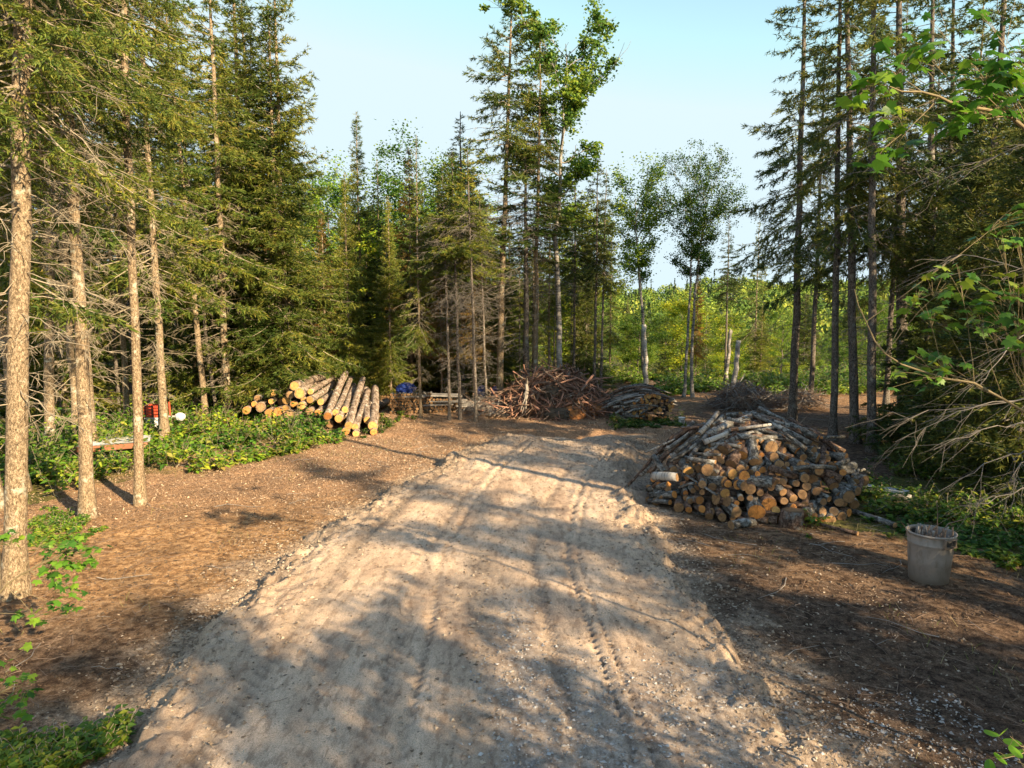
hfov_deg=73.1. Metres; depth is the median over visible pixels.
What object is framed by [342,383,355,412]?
felled log
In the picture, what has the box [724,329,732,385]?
birch snag
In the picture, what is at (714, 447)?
long stick
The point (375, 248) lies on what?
broadleaf tree
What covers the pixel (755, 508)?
firewood log
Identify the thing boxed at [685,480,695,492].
firewood log
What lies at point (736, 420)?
long stick
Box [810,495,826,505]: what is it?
firewood log
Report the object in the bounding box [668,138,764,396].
poplar tree
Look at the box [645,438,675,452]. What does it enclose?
long stick
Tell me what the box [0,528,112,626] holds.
maple sapling
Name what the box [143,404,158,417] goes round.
red crate
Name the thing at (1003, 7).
spruce tree
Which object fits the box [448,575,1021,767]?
gravel
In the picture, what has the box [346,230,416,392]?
spruce tree
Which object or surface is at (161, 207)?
spruce tree
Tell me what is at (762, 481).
firewood log
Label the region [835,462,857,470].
firewood log
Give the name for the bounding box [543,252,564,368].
spruce tree
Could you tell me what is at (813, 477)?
firewood log
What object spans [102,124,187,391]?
spruce tree
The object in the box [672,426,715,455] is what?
long stick
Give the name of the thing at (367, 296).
spruce tree
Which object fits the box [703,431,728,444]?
firewood log
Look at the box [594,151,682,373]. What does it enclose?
poplar tree
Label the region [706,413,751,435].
long stick
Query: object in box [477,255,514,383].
spruce tree
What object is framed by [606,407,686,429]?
undergrowth
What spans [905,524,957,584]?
waste bin
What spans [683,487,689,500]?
firewood log
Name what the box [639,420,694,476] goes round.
long stick
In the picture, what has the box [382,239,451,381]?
broadleaf tree
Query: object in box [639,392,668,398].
stacked stick
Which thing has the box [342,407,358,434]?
felled log
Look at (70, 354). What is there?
spruce tree
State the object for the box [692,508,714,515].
firewood log
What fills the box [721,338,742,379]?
spruce tree
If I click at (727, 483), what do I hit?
firewood log
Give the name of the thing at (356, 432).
felled log
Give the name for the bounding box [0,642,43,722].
maple sapling
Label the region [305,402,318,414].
felled log
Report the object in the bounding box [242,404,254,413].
felled log
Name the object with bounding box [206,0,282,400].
spruce tree
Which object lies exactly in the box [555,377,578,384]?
brush branch
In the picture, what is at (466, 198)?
spruce tree
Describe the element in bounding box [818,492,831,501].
firewood log
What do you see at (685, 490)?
firewood log
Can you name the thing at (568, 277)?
spruce tree
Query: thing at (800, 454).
firewood log
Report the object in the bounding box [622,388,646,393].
stacked stick
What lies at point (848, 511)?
firewood log
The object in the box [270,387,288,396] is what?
felled log
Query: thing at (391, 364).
spruce tree
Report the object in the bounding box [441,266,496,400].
spruce tree
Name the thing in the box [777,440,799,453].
firewood log
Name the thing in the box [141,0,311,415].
spruce tree
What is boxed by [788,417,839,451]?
long stick
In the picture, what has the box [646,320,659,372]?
spruce tree
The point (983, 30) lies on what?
spruce tree
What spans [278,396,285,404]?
felled log
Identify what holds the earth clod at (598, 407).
on the ground at (906, 594)
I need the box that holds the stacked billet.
[624,415,638,416]
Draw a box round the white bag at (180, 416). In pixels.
[174,413,185,420]
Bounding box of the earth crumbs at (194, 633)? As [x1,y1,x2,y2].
[6,433,1023,767]
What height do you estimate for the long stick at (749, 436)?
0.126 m
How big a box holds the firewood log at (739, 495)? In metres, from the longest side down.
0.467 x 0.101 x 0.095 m
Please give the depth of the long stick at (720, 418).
13.27 m
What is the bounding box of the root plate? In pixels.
[544,407,569,419]
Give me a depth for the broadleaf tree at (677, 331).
44.73 m
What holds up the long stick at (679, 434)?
on the long stick at (645, 471)
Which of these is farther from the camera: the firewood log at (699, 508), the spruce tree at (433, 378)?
the spruce tree at (433, 378)
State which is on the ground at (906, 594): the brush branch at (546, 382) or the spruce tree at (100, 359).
the spruce tree at (100, 359)
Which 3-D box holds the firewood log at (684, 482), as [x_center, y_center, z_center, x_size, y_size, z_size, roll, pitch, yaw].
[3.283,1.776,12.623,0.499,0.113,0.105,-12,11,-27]
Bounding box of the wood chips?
[0,407,746,533]
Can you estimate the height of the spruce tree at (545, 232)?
10.188 m
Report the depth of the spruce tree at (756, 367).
37.66 m
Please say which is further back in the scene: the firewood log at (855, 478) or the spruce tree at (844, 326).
the spruce tree at (844, 326)
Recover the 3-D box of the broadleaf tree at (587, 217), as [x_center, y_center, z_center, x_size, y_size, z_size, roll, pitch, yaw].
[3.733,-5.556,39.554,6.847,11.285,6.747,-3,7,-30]
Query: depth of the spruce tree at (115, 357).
23.58 m
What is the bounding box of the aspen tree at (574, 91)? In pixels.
[478,0,629,370]
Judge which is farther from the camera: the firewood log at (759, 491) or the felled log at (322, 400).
the felled log at (322, 400)
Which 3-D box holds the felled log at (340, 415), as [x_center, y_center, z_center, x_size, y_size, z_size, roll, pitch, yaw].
[-5.544,0.614,23.336,0.308,0.286,3.772,-1,14,-5]
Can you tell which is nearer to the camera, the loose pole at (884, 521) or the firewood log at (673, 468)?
the loose pole at (884, 521)
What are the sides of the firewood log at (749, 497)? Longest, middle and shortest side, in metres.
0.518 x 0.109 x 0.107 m
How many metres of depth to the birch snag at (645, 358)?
30.57 m
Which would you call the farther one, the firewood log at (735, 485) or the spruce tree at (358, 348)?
the spruce tree at (358, 348)
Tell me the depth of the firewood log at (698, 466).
12.46 m
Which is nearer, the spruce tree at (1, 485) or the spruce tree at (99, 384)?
the spruce tree at (1, 485)
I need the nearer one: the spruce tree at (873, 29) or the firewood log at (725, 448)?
the firewood log at (725, 448)
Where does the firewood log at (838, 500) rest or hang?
on the firewood log at (834, 511)
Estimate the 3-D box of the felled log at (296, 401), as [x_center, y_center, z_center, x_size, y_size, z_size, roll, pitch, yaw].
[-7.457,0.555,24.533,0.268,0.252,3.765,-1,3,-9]
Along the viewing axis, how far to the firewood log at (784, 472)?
11.94 m
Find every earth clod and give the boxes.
[543,384,560,399]
[565,406,585,419]
[582,403,605,416]
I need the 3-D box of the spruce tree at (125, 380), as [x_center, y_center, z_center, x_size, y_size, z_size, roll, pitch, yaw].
[-12.649,-4.811,22.015,3.177,12.752,3.491,4,7,32]
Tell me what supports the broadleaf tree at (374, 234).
on the ground at (906, 594)
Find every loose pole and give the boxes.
[818,523,858,535]
[829,502,896,527]
[879,493,911,500]
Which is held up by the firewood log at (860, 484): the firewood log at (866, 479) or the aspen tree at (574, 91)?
the firewood log at (866, 479)
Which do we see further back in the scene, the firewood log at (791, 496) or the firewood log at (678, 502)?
the firewood log at (678, 502)
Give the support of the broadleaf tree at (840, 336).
on the ground at (906, 594)
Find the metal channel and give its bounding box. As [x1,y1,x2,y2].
[865,484,908,493]
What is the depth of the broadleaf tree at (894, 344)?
47.59 m
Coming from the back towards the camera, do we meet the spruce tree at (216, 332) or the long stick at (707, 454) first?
the spruce tree at (216, 332)
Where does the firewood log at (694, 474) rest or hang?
on the firewood log at (684, 482)
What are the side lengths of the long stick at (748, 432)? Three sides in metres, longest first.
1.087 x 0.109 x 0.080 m
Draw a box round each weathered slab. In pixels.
[422,393,461,396]
[423,403,453,405]
[430,399,466,402]
[455,403,491,406]
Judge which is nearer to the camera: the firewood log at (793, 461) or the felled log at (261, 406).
the firewood log at (793, 461)
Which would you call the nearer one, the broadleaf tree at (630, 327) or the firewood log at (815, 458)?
the firewood log at (815, 458)
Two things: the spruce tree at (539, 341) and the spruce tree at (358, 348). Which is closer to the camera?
the spruce tree at (358, 348)
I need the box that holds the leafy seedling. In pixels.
[984,720,1023,767]
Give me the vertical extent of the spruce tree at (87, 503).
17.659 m
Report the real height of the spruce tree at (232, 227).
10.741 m
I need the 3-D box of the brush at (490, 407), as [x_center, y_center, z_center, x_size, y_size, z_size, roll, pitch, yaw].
[-0.697,0.533,25.039,3.523,1.043,2.915,0,6,0]
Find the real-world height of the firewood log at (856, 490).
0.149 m
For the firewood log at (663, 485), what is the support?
on the firewood log
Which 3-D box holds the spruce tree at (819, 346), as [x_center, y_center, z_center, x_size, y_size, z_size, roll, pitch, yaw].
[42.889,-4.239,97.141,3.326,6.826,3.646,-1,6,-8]
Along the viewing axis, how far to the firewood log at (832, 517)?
11.81 m
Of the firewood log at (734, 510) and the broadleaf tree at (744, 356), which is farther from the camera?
the broadleaf tree at (744, 356)
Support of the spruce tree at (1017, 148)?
on the ground at (906, 594)
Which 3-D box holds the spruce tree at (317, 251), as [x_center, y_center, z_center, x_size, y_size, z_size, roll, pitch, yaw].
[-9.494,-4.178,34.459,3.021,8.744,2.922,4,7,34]
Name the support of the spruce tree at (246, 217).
on the ground at (906, 594)
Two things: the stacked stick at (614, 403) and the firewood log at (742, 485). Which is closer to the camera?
the firewood log at (742, 485)
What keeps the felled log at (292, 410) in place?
on the ground at (906, 594)
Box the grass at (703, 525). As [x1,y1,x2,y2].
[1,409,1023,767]
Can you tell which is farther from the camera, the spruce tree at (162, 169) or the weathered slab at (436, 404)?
the weathered slab at (436, 404)
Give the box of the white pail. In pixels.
[678,417,684,424]
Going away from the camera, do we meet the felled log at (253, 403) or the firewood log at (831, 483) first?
the firewood log at (831, 483)
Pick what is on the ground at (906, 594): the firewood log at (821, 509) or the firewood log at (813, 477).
the firewood log at (821, 509)
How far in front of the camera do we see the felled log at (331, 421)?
21.75 m
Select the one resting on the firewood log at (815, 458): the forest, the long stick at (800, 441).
the long stick at (800, 441)
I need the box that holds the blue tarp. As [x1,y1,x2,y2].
[396,382,416,392]
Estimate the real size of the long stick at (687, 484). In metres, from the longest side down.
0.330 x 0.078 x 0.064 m
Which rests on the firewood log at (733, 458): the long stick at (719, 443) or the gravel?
the long stick at (719, 443)
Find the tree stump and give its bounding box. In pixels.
[778,507,804,529]
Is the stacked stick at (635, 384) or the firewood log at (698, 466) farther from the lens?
the stacked stick at (635, 384)
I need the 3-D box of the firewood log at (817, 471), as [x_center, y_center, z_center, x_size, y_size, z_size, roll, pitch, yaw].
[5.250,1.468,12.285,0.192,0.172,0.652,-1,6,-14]
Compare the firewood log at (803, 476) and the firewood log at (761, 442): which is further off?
the firewood log at (761, 442)
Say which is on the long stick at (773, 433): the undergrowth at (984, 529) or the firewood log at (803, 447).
the firewood log at (803, 447)
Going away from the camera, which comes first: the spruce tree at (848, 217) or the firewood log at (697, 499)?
the firewood log at (697, 499)
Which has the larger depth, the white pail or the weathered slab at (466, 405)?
the weathered slab at (466, 405)
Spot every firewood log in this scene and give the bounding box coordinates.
[645,481,670,491]
[646,480,654,487]
[647,498,671,504]
[648,491,676,498]
[651,454,666,471]
[651,472,680,480]
[653,488,679,494]
[663,481,670,490]
[666,461,676,471]
[668,436,706,462]
[672,495,683,511]
[674,434,699,453]
[677,456,693,475]
[680,478,696,485]
[680,488,692,503]
[681,478,687,494]
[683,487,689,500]
[684,454,697,469]
[684,470,696,480]
[684,500,691,512]
[685,456,715,463]
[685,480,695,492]
[690,492,703,504]
[691,503,705,512]
[692,442,707,452]
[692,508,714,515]
[695,463,702,472]
[696,411,719,435]
[696,472,727,486]
[698,477,707,488]
[699,487,708,494]
[701,463,713,475]
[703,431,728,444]
[705,500,712,519]
[707,485,729,497]
[708,483,716,490]
[710,462,724,475]
[712,492,737,504]
[713,504,725,521]
[717,431,738,454]
[717,454,727,463]
[719,469,726,476]
[720,503,741,517]
[723,465,737,479]
[723,479,731,487]
[723,496,744,506]
[724,512,744,519]
[725,440,745,468]
[727,454,748,469]
[727,477,747,490]
[728,517,756,529]
[733,479,739,489]
[735,468,749,479]
[736,463,744,471]
[736,475,772,487]
[736,489,743,500]
[739,430,763,444]
[739,445,748,459]
[740,512,768,523]
[741,515,777,523]
[742,491,765,518]
[745,481,755,494]
[746,434,758,465]
[747,462,765,472]
[747,494,752,500]
[748,459,765,474]
[752,412,812,445]
[756,487,763,495]
[757,406,818,439]
[758,444,785,452]
[759,489,776,509]
[760,439,778,452]
[761,448,771,469]
[761,450,778,462]
[762,472,778,485]
[765,510,780,515]
[769,464,798,479]
[772,505,779,512]
[773,459,783,467]
[773,495,787,504]
[774,484,786,495]
[776,450,787,460]
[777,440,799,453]
[779,477,788,484]
[780,484,796,501]
[780,500,812,508]
[780,503,796,507]
[781,444,816,456]
[782,457,805,471]
[783,432,807,450]
[783,453,793,458]
[786,479,799,486]
[790,450,820,462]
[790,464,836,471]
[791,480,821,486]
[792,486,806,498]
[794,449,806,460]
[797,471,808,482]
[797,499,816,517]
[798,481,810,490]
[801,497,819,518]
[802,490,810,505]
[807,472,817,483]
[809,461,842,483]
[809,463,823,474]
[810,486,820,495]
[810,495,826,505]
[816,506,826,514]
[817,448,830,462]
[817,462,833,478]
[817,505,825,521]
[818,461,838,489]
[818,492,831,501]
[819,443,826,464]
[819,477,839,495]
[824,505,836,521]
[825,503,846,519]
[828,451,847,460]
[828,507,838,515]
[829,483,854,502]
[830,492,843,506]
[832,468,854,474]
[833,505,851,516]
[834,458,849,468]
[834,469,846,475]
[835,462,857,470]
[840,481,860,494]
[842,474,868,485]
[843,474,857,485]
[848,497,859,508]
[851,467,858,483]
[855,478,864,495]
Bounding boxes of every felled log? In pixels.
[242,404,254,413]
[251,397,268,406]
[254,392,268,401]
[256,396,276,411]
[265,403,279,416]
[268,397,280,403]
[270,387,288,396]
[274,404,285,415]
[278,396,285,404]
[282,397,297,403]
[282,404,293,413]
[284,406,301,419]
[286,390,294,398]
[290,372,330,389]
[290,399,300,406]
[294,380,322,398]
[297,400,309,408]
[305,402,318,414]
[306,380,336,402]
[308,375,336,394]
[314,401,328,415]
[317,390,333,404]
[323,370,348,419]
[326,415,334,427]
[332,376,352,415]
[335,385,356,422]
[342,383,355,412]
[342,399,379,421]
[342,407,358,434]
[345,376,365,428]
[352,388,370,429]
[352,418,362,436]
[356,398,389,414]
[361,386,370,423]
[368,384,378,428]
[370,428,376,434]
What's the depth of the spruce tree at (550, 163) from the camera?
24.98 m
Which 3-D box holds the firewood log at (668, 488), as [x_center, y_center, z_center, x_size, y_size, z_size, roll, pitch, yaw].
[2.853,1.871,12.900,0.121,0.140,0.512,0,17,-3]
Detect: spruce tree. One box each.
[0,0,147,491]
[0,0,203,517]
[0,0,230,601]
[0,1,140,436]
[0,1,172,446]
[0,9,89,510]
[0,67,143,416]
[0,196,56,376]
[0,358,37,396]
[6,1,167,456]
[7,70,141,425]
[30,0,269,439]
[33,0,249,506]
[35,192,108,387]
[56,64,158,418]
[78,112,117,335]
[82,185,143,370]
[84,132,151,373]
[87,111,127,413]
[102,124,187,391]
[106,174,143,395]
[107,225,171,372]
[108,163,182,366]
[120,151,174,359]
[123,61,179,394]
[126,64,198,395]
[129,74,266,407]
[136,0,247,416]
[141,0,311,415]
[164,158,222,396]
[165,0,320,408]
[167,96,217,409]
[171,33,274,378]
[188,2,352,404]
[204,0,378,405]
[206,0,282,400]
[216,115,271,404]
[228,104,269,325]
[287,198,311,370]
[289,179,315,375]
[301,217,351,375]
[310,211,345,379]
[319,173,379,398]
[326,111,385,380]
[327,215,358,346]
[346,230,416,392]
[351,229,372,346]
[351,239,394,388]
[354,163,399,345]
[364,195,416,403]
[367,241,414,390]
[384,147,435,383]
[386,135,448,417]
[396,237,446,391]
[409,169,484,419]
[411,151,493,419]
[421,186,456,397]
[424,111,498,398]
[424,269,466,392]
[430,264,472,389]
[432,147,508,421]
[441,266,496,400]
[446,179,496,401]
[447,189,511,411]
[457,0,565,394]
[464,136,588,411]
[464,267,510,387]
[477,234,529,387]
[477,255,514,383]
[487,238,538,385]
[498,27,574,369]
[508,237,533,374]
[515,221,533,375]
[516,246,552,358]
[520,174,575,369]
[522,226,546,367]
[540,322,556,369]
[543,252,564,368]
[550,145,598,371]
[560,227,583,361]
[562,248,624,392]
[565,236,609,369]
[571,151,619,383]
[581,170,622,391]
[592,236,629,371]
[619,297,635,367]
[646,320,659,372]
[650,318,679,379]
[684,262,707,375]
[684,314,709,376]
[697,305,715,372]
[711,219,746,378]
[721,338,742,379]
[725,0,852,420]
[730,220,780,363]
[741,306,778,376]
[756,1,937,443]
[768,0,915,440]
[769,36,861,405]
[784,293,819,375]
[792,0,997,433]
[808,331,822,373]
[812,0,965,453]
[839,303,866,369]
[842,0,1011,326]
[843,1,936,407]
[846,144,1023,561]
[847,177,972,457]
[864,104,1023,480]
[877,0,999,355]
[879,134,1001,420]
[884,0,1023,403]
[889,40,954,356]
[894,0,1011,313]
[917,89,1023,395]
[920,100,1023,514]
[950,0,1023,177]
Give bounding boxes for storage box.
[144,415,174,426]
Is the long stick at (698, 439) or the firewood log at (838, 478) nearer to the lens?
the firewood log at (838, 478)
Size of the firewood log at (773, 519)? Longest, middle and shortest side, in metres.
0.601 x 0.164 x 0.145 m
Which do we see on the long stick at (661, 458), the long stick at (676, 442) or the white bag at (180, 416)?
the long stick at (676, 442)
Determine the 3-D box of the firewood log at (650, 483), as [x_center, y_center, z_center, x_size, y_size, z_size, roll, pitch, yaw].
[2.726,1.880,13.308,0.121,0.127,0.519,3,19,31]
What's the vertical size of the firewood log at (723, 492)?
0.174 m
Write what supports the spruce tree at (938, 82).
on the ground at (906, 594)
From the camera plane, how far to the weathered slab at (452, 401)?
25.09 m
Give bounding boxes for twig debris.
[5,381,1023,767]
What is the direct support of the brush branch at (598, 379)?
in the brush at (566, 398)
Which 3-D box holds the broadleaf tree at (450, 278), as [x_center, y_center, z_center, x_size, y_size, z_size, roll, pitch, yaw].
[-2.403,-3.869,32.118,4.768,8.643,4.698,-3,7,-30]
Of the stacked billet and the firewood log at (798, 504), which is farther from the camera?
the stacked billet
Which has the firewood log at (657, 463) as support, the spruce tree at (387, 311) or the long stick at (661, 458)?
the long stick at (661, 458)
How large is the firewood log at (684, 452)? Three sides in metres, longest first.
0.817 x 0.104 x 0.101 m
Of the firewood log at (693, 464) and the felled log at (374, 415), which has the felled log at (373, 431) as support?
the felled log at (374, 415)
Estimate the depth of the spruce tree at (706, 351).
62.51 m
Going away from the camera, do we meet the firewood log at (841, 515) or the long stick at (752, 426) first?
the firewood log at (841, 515)
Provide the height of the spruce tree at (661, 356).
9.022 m
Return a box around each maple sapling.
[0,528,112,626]
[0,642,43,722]
[832,2,1023,173]
[854,203,1023,412]
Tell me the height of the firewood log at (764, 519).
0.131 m
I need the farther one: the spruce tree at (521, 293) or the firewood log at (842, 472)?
the spruce tree at (521, 293)
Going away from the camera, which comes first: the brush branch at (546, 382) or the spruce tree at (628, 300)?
the brush branch at (546, 382)
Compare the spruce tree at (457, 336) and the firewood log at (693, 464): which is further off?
the spruce tree at (457, 336)
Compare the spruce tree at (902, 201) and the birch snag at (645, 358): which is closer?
the spruce tree at (902, 201)
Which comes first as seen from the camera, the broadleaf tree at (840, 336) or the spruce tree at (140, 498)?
the spruce tree at (140, 498)
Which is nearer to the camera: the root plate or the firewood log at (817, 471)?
the firewood log at (817, 471)
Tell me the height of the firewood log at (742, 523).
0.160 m
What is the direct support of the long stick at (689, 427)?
on the long stick at (661, 458)
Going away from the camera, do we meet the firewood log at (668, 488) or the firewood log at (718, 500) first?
the firewood log at (718, 500)
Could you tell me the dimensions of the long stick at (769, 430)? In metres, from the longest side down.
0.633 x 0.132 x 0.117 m
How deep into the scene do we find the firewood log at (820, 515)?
11.77 m
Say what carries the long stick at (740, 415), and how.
on the long stick at (722, 427)
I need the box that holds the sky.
[32,0,1023,302]
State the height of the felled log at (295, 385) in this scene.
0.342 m
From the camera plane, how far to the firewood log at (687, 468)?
12.54 m
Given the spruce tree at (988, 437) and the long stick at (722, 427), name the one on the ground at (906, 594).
the spruce tree at (988, 437)
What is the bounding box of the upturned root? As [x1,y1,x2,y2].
[520,378,528,412]
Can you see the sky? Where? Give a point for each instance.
(696, 70)
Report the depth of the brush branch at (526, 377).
24.56 m
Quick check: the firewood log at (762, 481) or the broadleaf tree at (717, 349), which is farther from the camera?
the broadleaf tree at (717, 349)
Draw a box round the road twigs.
[264,458,786,761]
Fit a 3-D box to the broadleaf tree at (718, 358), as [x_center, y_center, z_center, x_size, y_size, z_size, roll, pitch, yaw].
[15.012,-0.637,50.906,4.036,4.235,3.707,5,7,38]
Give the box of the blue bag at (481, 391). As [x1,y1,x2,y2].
[477,385,484,398]
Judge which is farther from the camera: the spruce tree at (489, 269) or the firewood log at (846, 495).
the spruce tree at (489, 269)
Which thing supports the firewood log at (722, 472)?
on the firewood log at (727, 483)
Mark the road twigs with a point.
(535, 608)
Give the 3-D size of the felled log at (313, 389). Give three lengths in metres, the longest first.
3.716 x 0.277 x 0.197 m
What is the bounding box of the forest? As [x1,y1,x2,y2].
[320,269,920,353]
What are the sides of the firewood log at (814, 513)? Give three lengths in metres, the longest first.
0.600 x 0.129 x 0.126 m
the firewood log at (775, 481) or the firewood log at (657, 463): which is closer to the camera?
the firewood log at (775, 481)
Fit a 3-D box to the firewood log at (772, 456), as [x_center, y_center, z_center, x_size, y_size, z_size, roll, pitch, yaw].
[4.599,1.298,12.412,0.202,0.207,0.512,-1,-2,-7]
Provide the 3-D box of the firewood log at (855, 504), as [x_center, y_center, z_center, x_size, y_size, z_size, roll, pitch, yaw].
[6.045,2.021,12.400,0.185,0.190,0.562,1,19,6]
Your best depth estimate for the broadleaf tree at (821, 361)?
89.66 m
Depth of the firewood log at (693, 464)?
12.55 m
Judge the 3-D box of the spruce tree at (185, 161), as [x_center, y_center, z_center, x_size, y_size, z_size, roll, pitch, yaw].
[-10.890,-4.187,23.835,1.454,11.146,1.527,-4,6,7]
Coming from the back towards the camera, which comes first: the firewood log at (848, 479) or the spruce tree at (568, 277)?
the spruce tree at (568, 277)
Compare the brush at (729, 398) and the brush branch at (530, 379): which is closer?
the brush branch at (530, 379)
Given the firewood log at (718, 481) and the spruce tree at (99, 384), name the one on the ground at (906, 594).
the spruce tree at (99, 384)
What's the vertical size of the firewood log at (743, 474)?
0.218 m
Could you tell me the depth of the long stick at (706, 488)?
12.08 m
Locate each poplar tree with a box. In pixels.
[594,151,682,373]
[633,139,732,396]
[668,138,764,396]
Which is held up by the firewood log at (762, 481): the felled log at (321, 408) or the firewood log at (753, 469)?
the firewood log at (753, 469)
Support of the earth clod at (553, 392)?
in the brush at (566, 398)
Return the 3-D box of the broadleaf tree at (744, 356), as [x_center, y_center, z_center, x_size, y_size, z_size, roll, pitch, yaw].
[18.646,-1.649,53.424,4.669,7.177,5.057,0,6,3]
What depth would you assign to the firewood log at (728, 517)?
12.01 m
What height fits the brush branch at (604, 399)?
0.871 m
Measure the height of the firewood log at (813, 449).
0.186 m
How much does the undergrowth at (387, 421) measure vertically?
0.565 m
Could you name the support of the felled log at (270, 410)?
on the felled log
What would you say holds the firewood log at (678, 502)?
on the ground at (906, 594)
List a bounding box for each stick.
[604,396,635,408]
[617,394,643,400]
[619,384,653,389]
[619,389,651,394]
[620,404,657,408]
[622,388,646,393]
[623,405,656,410]
[624,398,649,403]
[625,434,673,487]
[626,385,655,389]
[633,407,665,411]
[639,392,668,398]
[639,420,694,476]
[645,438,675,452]
[648,429,697,473]
[651,443,692,488]
[657,424,703,454]
[663,432,689,450]
[669,428,731,456]
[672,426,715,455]
[678,482,695,488]
[679,436,727,471]
[680,426,698,428]
[683,473,718,496]
[686,433,707,463]
[692,452,721,456]
[695,439,724,463]
[697,417,750,430]
[699,421,733,437]
[701,432,735,458]
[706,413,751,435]
[709,423,751,436]
[709,433,761,443]
[710,414,724,427]
[710,442,740,447]
[714,416,752,422]
[724,426,775,441]
[726,412,766,417]
[727,417,745,423]
[728,431,782,435]
[736,414,763,421]
[736,433,781,440]
[738,423,771,430]
[743,418,770,423]
[746,420,802,432]
[751,423,784,440]
[752,428,813,454]
[752,433,790,442]
[760,414,782,421]
[770,419,791,427]
[778,429,816,447]
[781,424,822,444]
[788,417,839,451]
[804,424,830,441]
[814,428,845,452]
[820,435,844,438]
[851,468,873,478]
[936,500,937,534]
[937,519,963,536]
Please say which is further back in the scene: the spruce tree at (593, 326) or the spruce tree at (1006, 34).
the spruce tree at (593, 326)
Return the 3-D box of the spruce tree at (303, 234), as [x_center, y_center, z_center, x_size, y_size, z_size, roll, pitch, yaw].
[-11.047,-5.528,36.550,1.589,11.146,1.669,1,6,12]
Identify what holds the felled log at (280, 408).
on the felled log
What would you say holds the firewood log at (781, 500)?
on the firewood log
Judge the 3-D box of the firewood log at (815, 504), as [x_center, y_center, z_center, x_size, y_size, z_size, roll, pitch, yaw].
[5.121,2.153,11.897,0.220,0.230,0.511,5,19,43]
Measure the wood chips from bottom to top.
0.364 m
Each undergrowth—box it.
[0,385,346,496]
[0,704,144,767]
[27,505,107,547]
[56,402,345,481]
[166,380,416,438]
[581,359,914,395]
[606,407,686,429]
[803,451,1023,570]
[805,458,1020,561]
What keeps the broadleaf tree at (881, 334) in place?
on the ground at (906, 594)
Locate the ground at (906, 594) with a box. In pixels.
[0,298,1023,767]
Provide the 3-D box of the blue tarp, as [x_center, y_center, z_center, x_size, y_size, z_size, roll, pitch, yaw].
[-3.917,0.213,25.542,0.765,0.548,0.612,1,6,12]
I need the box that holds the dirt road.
[99,433,877,767]
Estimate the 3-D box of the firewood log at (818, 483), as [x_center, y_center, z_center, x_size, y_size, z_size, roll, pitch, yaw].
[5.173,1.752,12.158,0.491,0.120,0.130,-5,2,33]
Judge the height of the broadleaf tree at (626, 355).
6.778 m
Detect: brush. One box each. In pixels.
[454,387,535,417]
[478,355,621,421]
[589,398,627,417]
[696,375,785,410]
[758,382,842,410]
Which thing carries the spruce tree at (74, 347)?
on the ground at (906, 594)
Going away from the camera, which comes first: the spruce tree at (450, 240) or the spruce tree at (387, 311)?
the spruce tree at (450, 240)
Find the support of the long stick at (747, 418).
on the long stick at (679, 434)
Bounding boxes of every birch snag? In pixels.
[642,324,648,383]
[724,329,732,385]
[731,340,740,385]
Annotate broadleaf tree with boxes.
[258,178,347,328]
[268,147,398,343]
[332,176,436,328]
[342,117,495,377]
[356,226,465,368]
[377,161,509,322]
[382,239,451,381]
[416,212,512,363]
[490,251,545,369]
[517,278,581,371]
[529,186,644,365]
[539,273,607,367]
[581,294,626,364]
[610,301,681,372]
[613,335,640,379]
[615,312,672,374]
[649,290,725,379]
[651,301,703,369]
[654,324,698,373]
[688,348,745,379]
[699,306,747,372]
[706,322,753,377]
[720,318,778,374]
[743,333,790,375]
[758,305,804,373]
[766,326,807,372]
[770,361,808,377]
[802,335,831,370]
[822,319,846,364]
[824,330,866,372]
[856,295,885,364]
[858,304,917,372]
[858,340,896,375]
[877,304,919,340]
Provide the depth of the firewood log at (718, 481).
12.14 m
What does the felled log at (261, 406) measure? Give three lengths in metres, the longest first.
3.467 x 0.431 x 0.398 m
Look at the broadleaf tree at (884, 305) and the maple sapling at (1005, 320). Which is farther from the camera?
the broadleaf tree at (884, 305)
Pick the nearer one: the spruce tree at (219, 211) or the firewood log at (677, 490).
the firewood log at (677, 490)
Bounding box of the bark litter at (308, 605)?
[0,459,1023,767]
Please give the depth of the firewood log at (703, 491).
12.21 m
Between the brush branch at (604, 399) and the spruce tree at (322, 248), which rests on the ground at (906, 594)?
the spruce tree at (322, 248)
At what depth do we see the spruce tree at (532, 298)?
33.23 m
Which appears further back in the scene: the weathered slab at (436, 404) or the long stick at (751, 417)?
the weathered slab at (436, 404)
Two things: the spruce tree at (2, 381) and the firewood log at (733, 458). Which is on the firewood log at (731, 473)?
the firewood log at (733, 458)
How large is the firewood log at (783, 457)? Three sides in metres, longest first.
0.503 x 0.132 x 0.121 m
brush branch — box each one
[491,378,543,395]
[501,377,517,405]
[502,374,529,393]
[508,393,534,416]
[509,393,512,415]
[528,381,549,384]
[529,364,575,380]
[540,366,567,391]
[549,373,588,398]
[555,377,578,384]
[562,384,595,398]
[571,374,593,404]
[574,368,602,393]
[579,377,612,384]
[596,394,621,403]
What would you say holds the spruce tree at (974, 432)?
on the ground at (906, 594)
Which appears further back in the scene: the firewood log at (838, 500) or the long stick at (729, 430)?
the long stick at (729, 430)
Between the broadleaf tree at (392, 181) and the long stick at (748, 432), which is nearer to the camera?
the long stick at (748, 432)

